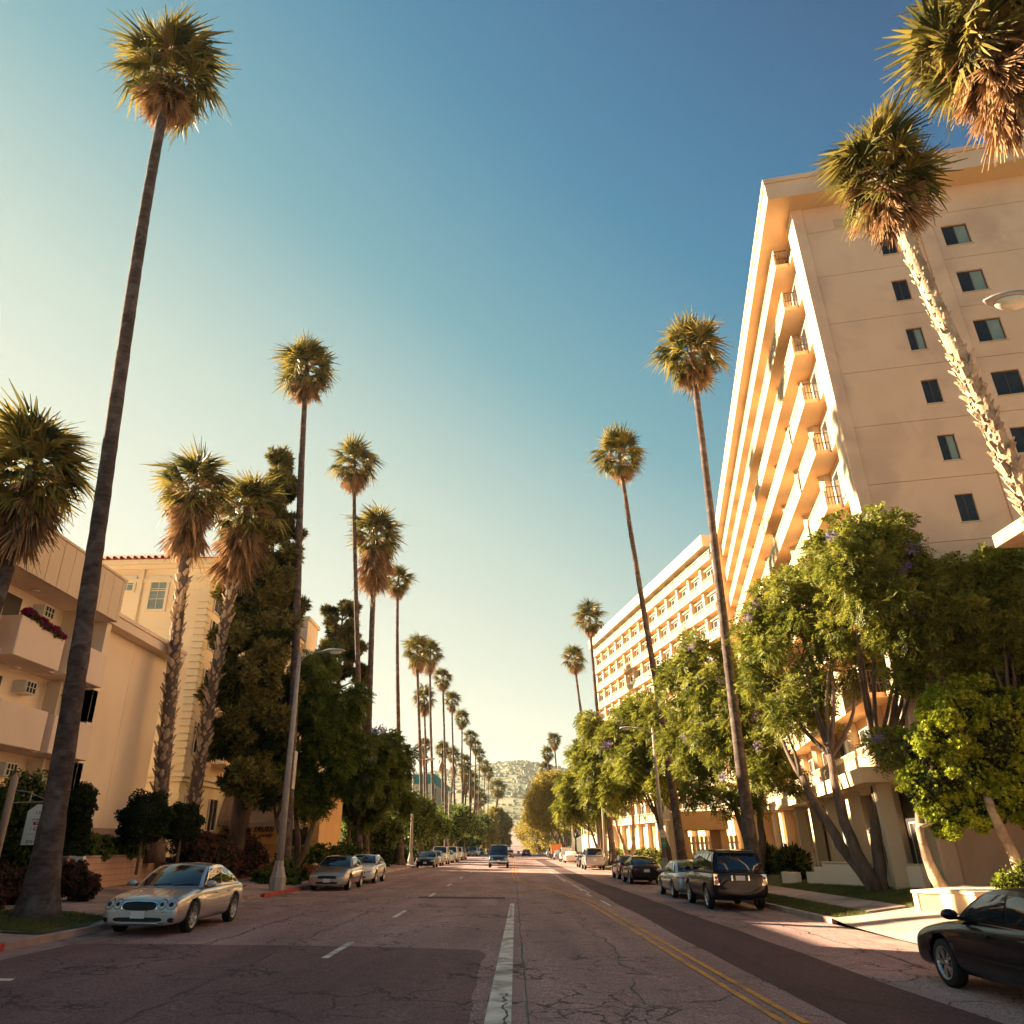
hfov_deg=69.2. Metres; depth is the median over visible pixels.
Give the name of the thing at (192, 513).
fan palm
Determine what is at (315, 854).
shrub
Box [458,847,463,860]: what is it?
parked car
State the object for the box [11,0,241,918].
fan palm
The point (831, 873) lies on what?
garden wall
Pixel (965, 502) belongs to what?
window
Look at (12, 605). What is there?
door
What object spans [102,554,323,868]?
quoined apartments
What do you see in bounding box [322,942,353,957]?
lane marking
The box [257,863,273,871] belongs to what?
flower bed
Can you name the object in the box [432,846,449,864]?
parked car
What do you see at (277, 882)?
street lamp
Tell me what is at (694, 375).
fan palm
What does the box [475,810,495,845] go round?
street tree
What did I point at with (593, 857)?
parked car
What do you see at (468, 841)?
street tree
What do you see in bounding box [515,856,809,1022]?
yellow line
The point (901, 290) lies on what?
window
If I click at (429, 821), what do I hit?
street tree
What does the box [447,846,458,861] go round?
parked car
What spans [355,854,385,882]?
parked car
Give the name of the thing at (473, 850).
parked car
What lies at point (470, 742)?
fan palm
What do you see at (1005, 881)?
planter shrub
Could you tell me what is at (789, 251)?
window
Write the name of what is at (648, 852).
garden shrub
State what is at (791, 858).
agave plant
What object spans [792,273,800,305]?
window
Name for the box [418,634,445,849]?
fan palm
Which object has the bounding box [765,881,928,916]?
grass
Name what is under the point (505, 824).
street tree
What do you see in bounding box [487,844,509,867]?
moving van
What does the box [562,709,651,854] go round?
jacaranda tree
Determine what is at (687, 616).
window
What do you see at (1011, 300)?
street lamp
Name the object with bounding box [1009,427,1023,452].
window
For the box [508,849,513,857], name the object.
moving car
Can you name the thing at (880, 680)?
window
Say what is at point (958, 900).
planter
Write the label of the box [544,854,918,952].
gutter
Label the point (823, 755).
window
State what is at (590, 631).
fan palm
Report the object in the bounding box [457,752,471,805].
fan palm
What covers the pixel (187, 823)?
topiary ball
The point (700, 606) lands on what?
window
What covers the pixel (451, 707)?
fan palm
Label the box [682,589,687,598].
window
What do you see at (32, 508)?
fan palm
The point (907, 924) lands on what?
driveway
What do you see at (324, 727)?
jacaranda tree
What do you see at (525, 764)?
hill brush
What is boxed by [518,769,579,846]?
sycamore tree
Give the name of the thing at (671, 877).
parked car
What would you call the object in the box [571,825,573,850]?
street lamp
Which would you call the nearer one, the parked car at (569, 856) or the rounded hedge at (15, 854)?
the rounded hedge at (15, 854)
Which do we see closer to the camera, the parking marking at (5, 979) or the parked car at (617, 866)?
the parking marking at (5, 979)
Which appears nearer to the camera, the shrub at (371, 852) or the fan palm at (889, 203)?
the fan palm at (889, 203)
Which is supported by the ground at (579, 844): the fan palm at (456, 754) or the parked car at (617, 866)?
the fan palm at (456, 754)
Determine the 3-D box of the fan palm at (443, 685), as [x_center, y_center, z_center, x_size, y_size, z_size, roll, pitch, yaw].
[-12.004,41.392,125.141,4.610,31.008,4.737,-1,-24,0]
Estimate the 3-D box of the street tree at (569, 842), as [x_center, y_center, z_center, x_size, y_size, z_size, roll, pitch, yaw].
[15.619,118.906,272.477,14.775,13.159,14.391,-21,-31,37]
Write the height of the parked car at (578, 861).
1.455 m
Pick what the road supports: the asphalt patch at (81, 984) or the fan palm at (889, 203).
the asphalt patch at (81, 984)
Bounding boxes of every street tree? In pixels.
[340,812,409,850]
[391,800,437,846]
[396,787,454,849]
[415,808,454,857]
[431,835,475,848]
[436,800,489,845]
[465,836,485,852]
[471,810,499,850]
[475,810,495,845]
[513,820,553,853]
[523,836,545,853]
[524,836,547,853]
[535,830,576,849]
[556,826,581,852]
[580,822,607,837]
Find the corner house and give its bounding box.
[992,516,1023,547]
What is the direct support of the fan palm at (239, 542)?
on the garden soil
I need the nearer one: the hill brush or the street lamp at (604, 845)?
the street lamp at (604, 845)
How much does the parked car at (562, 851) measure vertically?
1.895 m
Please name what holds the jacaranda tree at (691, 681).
on the lawn at (773, 880)
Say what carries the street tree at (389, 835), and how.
on the ground at (579, 844)
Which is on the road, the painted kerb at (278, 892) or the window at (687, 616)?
the painted kerb at (278, 892)
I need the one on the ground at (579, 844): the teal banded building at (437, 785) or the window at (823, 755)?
the teal banded building at (437, 785)
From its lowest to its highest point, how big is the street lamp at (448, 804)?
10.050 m
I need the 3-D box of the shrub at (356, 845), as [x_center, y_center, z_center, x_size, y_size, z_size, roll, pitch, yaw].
[-12.097,24.557,52.124,3.084,2.867,5.916,-14,-27,25]
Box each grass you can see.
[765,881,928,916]
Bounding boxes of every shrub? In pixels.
[0,859,27,909]
[60,858,102,901]
[273,839,366,868]
[340,841,368,853]
[351,844,383,854]
[369,842,397,866]
[382,846,395,863]
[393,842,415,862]
[404,844,418,861]
[607,847,622,858]
[618,847,630,854]
[634,847,645,855]
[640,846,659,861]
[654,848,661,865]
[989,857,1023,888]
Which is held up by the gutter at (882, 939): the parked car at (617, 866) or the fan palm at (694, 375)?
the parked car at (617, 866)
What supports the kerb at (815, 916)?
on the road
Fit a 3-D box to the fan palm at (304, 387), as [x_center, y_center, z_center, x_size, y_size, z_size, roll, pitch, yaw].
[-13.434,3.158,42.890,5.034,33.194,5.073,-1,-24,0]
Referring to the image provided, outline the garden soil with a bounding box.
[6,857,251,879]
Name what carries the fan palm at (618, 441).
on the pavement at (864, 904)
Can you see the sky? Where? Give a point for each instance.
(492, 215)
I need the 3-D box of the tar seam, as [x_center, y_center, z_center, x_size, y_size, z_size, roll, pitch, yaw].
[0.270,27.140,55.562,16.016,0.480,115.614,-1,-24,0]
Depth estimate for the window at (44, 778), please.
27.61 m
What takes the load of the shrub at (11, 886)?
on the pavement at (103, 897)
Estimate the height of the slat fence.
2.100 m
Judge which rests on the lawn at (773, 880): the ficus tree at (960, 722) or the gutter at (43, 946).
the ficus tree at (960, 722)
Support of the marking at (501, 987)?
on the road
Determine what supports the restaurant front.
on the ground at (579, 844)
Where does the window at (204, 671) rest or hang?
in the quoined apartments at (148, 594)
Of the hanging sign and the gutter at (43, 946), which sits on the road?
the gutter at (43, 946)
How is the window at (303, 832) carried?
in the restaurant front
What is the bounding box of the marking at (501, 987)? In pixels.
[484,903,513,1023]
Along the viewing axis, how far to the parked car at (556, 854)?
123.54 m
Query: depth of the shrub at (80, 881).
21.93 m
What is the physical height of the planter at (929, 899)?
0.630 m
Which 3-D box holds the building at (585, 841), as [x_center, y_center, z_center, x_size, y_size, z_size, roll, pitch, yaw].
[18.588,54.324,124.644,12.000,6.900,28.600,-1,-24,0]
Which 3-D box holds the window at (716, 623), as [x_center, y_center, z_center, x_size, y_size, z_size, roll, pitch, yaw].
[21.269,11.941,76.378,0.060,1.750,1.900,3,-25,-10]
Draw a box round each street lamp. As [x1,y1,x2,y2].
[269,648,345,890]
[408,758,434,864]
[448,790,462,845]
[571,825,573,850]
[587,825,589,847]
[601,806,607,864]
[620,726,668,872]
[983,290,1023,310]
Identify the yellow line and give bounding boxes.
[512,860,790,1023]
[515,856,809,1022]
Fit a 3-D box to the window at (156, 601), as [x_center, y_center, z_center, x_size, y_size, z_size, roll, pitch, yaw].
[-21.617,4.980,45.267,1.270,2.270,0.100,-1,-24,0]
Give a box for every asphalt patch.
[0,943,485,1023]
[333,896,543,898]
[377,881,582,883]
[418,896,504,898]
[537,860,1002,1023]
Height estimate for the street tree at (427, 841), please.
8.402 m
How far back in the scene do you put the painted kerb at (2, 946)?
14.01 m
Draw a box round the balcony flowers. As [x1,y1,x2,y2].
[20,606,67,640]
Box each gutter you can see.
[0,855,473,959]
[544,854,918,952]
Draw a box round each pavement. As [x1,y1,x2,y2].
[0,859,416,941]
[612,864,906,912]
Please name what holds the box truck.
on the road
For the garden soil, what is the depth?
36.77 m
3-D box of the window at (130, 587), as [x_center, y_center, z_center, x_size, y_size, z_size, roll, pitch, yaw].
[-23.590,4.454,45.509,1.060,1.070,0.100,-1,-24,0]
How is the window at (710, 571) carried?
in the apartment tower
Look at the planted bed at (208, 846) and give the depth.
34.05 m
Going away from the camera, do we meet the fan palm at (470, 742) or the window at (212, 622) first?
the window at (212, 622)
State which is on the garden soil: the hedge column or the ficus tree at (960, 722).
the hedge column
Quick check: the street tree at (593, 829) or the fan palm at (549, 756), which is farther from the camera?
the fan palm at (549, 756)
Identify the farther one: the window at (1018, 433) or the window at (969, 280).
the window at (969, 280)
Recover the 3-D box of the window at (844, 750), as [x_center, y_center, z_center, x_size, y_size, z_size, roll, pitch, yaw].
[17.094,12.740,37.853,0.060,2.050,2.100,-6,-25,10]
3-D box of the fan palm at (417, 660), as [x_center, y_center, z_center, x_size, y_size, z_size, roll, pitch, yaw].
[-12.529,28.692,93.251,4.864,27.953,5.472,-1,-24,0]
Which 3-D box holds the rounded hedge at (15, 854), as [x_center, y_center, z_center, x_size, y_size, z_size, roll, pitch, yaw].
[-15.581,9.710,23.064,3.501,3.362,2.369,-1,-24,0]
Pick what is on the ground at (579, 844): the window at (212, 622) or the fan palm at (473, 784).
the fan palm at (473, 784)
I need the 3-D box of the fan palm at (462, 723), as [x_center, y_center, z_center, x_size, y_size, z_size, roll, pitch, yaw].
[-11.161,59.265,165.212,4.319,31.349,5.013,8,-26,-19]
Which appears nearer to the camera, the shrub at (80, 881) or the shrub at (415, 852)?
the shrub at (80, 881)
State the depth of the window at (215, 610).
46.21 m
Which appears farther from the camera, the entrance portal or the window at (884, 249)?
the entrance portal
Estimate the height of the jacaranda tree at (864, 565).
14.573 m
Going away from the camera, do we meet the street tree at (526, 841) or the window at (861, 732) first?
the window at (861, 732)
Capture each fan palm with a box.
[0,379,101,614]
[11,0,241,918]
[142,435,241,862]
[175,466,292,856]
[270,329,341,863]
[323,430,384,849]
[343,499,409,853]
[386,563,419,864]
[401,632,431,856]
[411,684,439,850]
[416,736,434,797]
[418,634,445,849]
[431,666,454,845]
[434,739,451,810]
[441,690,463,845]
[446,745,460,804]
[454,707,470,809]
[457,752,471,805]
[458,769,473,803]
[463,729,478,808]
[467,770,479,807]
[468,739,481,812]
[472,748,487,847]
[472,785,484,814]
[473,792,488,812]
[480,759,490,849]
[483,766,494,853]
[489,777,507,807]
[535,760,556,842]
[540,745,558,842]
[546,732,564,842]
[560,642,599,847]
[571,593,616,864]
[586,419,687,859]
[645,304,763,873]
[800,75,1023,525]
[873,0,1023,171]
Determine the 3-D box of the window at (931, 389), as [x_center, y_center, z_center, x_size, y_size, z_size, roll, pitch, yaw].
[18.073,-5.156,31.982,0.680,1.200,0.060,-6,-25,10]
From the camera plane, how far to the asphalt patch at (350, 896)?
29.92 m
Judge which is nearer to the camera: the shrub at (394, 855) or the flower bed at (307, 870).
the flower bed at (307, 870)
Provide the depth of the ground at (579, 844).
22.77 m
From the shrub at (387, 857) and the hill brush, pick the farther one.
the hill brush
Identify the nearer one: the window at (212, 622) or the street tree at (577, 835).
the window at (212, 622)
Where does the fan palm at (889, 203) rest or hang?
on the ground at (579, 844)
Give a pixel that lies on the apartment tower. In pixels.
(846, 395)
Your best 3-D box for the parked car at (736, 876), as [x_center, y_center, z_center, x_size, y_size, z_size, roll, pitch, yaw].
[7.743,13.464,27.366,2.325,1.895,4.984,0,-24,0]
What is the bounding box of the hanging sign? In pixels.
[0,774,43,855]
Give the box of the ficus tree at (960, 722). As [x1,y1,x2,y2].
[891,672,1023,887]
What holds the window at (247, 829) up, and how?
in the restaurant front
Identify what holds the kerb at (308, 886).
on the road
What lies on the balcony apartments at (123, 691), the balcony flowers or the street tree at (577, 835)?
the balcony flowers
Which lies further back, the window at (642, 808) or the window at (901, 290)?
the window at (642, 808)
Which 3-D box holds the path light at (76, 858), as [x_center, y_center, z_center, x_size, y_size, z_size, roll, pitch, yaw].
[-13.699,11.445,23.286,0.350,1.160,0.160,-1,-24,0]
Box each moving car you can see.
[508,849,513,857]
[522,849,530,856]
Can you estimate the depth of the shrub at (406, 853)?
78.36 m
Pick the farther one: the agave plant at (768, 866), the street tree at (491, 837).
the street tree at (491, 837)
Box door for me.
[1,592,22,614]
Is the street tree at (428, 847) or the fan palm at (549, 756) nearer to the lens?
the street tree at (428, 847)
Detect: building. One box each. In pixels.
[340,774,450,849]
[581,827,607,856]
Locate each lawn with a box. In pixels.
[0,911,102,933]
[605,865,870,917]
[608,859,933,906]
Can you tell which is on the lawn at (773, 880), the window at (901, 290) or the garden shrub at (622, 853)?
the garden shrub at (622, 853)
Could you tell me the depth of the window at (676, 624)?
87.24 m
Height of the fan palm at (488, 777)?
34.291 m
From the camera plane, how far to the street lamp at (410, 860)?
74.99 m
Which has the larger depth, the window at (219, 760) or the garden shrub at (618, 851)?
the garden shrub at (618, 851)
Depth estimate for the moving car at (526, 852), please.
157.15 m
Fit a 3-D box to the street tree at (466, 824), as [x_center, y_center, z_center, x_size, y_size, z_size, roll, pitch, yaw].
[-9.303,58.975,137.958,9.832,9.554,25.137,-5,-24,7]
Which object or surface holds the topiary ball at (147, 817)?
on the garden soil
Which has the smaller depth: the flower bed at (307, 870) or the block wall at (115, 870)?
the block wall at (115, 870)
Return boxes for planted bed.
[84,829,168,861]
[167,828,271,876]
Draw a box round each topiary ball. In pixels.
[113,788,176,874]
[164,801,205,862]
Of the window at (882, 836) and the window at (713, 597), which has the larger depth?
the window at (713, 597)
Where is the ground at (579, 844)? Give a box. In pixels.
[241,830,915,943]
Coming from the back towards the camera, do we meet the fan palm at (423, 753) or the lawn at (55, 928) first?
the fan palm at (423, 753)
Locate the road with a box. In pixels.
[57,831,1023,1023]
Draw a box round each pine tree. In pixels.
[192,445,313,850]
[318,599,374,732]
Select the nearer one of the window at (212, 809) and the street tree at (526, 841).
the window at (212, 809)
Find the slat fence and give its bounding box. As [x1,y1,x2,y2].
[670,835,738,859]
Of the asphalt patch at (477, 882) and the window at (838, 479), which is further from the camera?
the asphalt patch at (477, 882)
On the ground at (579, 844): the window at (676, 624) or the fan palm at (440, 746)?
the fan palm at (440, 746)
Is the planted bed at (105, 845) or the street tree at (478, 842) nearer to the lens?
the planted bed at (105, 845)
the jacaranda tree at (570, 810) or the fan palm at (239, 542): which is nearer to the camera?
the fan palm at (239, 542)
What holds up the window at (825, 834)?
in the apartment tower
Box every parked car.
[103,862,246,931]
[309,855,363,889]
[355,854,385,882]
[416,851,437,867]
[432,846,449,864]
[434,850,443,865]
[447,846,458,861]
[450,850,454,862]
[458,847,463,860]
[468,846,477,856]
[553,850,559,859]
[559,847,572,861]
[563,851,577,862]
[575,852,595,867]
[580,848,604,869]
[610,855,634,878]
[620,856,660,883]
[657,859,694,897]
[684,849,767,908]
[917,887,1023,989]
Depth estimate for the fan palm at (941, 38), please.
21.63 m
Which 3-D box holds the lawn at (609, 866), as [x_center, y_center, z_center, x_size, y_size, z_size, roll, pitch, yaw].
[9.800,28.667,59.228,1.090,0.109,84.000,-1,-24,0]
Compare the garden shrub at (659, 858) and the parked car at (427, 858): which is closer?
the garden shrub at (659, 858)
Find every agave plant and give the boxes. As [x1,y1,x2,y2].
[740,840,779,874]
[771,840,812,878]
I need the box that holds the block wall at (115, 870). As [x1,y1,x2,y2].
[62,855,156,886]
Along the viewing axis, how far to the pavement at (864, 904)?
24.60 m
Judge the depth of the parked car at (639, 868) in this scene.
42.67 m
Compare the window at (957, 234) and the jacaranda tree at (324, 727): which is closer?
the window at (957, 234)
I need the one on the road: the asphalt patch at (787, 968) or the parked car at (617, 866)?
the asphalt patch at (787, 968)
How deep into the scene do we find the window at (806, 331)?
37.43 m
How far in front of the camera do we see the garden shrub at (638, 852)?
76.10 m
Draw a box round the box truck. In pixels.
[550,844,561,858]
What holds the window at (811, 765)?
in the apartment tower
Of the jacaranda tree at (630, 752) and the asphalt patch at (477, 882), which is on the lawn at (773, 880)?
the jacaranda tree at (630, 752)
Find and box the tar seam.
[119,870,1021,1023]
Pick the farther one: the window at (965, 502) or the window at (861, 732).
the window at (861, 732)
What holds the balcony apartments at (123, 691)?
on the ground at (579, 844)
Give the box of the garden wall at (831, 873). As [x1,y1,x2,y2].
[781,861,930,888]
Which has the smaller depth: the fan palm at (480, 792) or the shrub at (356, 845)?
the shrub at (356, 845)
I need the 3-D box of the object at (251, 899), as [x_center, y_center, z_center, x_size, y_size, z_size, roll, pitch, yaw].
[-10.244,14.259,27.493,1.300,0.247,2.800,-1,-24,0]
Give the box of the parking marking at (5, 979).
[0,978,12,980]
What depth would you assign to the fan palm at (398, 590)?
81.60 m
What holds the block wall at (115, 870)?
on the ground at (579, 844)
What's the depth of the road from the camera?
16.38 m
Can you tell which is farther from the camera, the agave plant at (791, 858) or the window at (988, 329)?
the agave plant at (791, 858)
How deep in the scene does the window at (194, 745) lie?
42.74 m
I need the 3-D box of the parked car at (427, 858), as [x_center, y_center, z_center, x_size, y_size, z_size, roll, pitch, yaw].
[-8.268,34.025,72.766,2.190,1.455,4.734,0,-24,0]
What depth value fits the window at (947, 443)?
30.85 m
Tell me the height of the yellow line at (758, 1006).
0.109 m
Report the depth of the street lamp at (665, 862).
48.69 m
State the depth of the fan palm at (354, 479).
65.93 m
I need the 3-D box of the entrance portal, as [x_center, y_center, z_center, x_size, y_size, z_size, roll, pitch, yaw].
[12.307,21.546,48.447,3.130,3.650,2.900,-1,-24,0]
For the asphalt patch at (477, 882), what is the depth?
42.69 m
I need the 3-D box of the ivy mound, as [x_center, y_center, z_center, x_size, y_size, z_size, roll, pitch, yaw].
[-11.314,17.419,35.559,2.548,1.848,3.162,-1,-24,0]
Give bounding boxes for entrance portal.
[669,811,728,859]
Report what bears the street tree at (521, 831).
on the ground at (579, 844)
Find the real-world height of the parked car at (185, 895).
1.455 m
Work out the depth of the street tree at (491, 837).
261.31 m
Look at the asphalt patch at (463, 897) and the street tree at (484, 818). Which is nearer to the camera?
the asphalt patch at (463, 897)
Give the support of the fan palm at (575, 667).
on the pavement at (864, 904)
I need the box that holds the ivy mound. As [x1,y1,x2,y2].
[250,855,303,885]
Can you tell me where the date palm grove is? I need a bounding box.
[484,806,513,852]
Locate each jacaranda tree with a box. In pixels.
[267,640,386,867]
[318,724,422,843]
[548,763,624,848]
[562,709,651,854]
[589,690,692,861]
[647,626,813,868]
[723,501,965,891]
[929,542,1023,691]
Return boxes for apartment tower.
[588,137,1023,889]
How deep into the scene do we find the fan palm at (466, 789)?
201.94 m
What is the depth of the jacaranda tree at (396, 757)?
56.98 m
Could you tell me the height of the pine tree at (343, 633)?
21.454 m
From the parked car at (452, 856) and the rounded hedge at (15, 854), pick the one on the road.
the parked car at (452, 856)
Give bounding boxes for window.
[42,770,48,789]
[56,695,61,715]
[122,576,137,592]
[144,576,170,611]
[191,722,199,754]
[201,668,208,684]
[205,799,218,831]
[207,619,217,651]
[212,598,220,617]
[215,746,223,762]
[224,828,250,835]
[291,827,307,854]
[641,805,644,815]
[674,621,678,628]
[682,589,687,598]
[685,612,690,621]
[694,579,699,588]
[697,603,702,613]
[707,568,713,579]
[710,593,716,603]
[713,619,719,629]
[786,245,790,262]
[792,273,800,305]
[801,316,811,350]
[808,759,814,771]
[811,362,822,398]
[821,410,834,448]
[822,753,827,765]
[823,830,831,861]
[832,462,846,503]
[839,738,848,756]
[859,726,869,742]
[877,656,890,691]
[878,237,897,254]
[882,836,887,862]
[892,280,911,300]
[906,328,926,349]
[909,822,926,863]
[921,379,942,402]
[937,435,960,459]
[941,224,971,244]
[954,494,978,520]
[956,269,987,291]
[973,318,1005,341]
[991,370,1023,394]
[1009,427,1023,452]
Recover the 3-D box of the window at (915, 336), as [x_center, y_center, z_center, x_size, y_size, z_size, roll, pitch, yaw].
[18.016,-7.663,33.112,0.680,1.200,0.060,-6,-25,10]
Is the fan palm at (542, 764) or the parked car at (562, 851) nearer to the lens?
the parked car at (562, 851)
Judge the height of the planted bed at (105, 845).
1.432 m
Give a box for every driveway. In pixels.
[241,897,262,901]
[832,907,959,943]
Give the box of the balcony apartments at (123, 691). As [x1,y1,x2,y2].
[0,530,186,836]
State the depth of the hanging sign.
21.76 m
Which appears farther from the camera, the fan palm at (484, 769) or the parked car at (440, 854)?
the fan palm at (484, 769)
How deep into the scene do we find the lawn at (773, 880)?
33.79 m
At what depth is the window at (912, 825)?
28.46 m
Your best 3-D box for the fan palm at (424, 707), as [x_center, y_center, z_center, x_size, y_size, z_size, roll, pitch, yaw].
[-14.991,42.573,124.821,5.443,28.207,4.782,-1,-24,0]
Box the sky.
[0,0,1001,773]
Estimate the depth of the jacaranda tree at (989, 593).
25.65 m
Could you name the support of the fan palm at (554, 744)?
on the pavement
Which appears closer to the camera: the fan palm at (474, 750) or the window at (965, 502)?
the window at (965, 502)
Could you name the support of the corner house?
on the ground at (579, 844)
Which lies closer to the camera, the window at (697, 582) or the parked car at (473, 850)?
the window at (697, 582)
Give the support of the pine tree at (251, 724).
on the ground at (579, 844)
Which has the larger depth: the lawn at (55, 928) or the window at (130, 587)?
the window at (130, 587)
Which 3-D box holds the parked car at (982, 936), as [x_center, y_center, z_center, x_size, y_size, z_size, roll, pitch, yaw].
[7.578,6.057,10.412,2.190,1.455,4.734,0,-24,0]
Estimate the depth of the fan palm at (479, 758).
239.72 m
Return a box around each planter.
[910,886,982,910]
[936,886,1019,913]
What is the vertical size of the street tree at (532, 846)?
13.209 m
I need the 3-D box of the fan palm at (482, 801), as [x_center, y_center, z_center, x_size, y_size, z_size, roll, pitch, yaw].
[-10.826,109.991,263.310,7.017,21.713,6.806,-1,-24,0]
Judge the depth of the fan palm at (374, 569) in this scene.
64.27 m
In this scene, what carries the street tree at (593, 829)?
on the ground at (579, 844)
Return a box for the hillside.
[438,763,536,827]
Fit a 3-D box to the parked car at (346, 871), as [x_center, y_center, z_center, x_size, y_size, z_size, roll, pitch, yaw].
[-8.363,17.331,35.757,2.190,1.455,4.734,0,-24,0]
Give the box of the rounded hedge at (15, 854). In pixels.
[0,768,64,879]
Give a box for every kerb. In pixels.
[0,923,111,950]
[0,943,4,951]
[260,886,303,898]
[304,855,470,889]
[605,867,837,924]
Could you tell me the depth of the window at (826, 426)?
35.17 m
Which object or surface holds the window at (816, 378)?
in the apartment tower
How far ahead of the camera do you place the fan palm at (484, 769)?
269.73 m
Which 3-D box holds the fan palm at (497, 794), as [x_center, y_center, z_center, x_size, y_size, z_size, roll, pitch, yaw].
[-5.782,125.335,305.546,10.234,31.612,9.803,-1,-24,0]
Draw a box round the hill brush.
[415,760,568,831]
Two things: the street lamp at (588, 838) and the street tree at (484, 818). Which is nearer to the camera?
the street lamp at (588, 838)
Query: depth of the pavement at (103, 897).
23.03 m
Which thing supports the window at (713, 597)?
in the apartment tower
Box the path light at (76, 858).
[72,856,85,861]
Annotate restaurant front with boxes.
[217,795,342,870]
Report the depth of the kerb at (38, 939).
15.59 m
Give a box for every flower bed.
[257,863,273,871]
[299,863,318,880]
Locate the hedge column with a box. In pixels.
[63,780,99,858]
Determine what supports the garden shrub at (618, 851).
on the lawn at (773, 880)

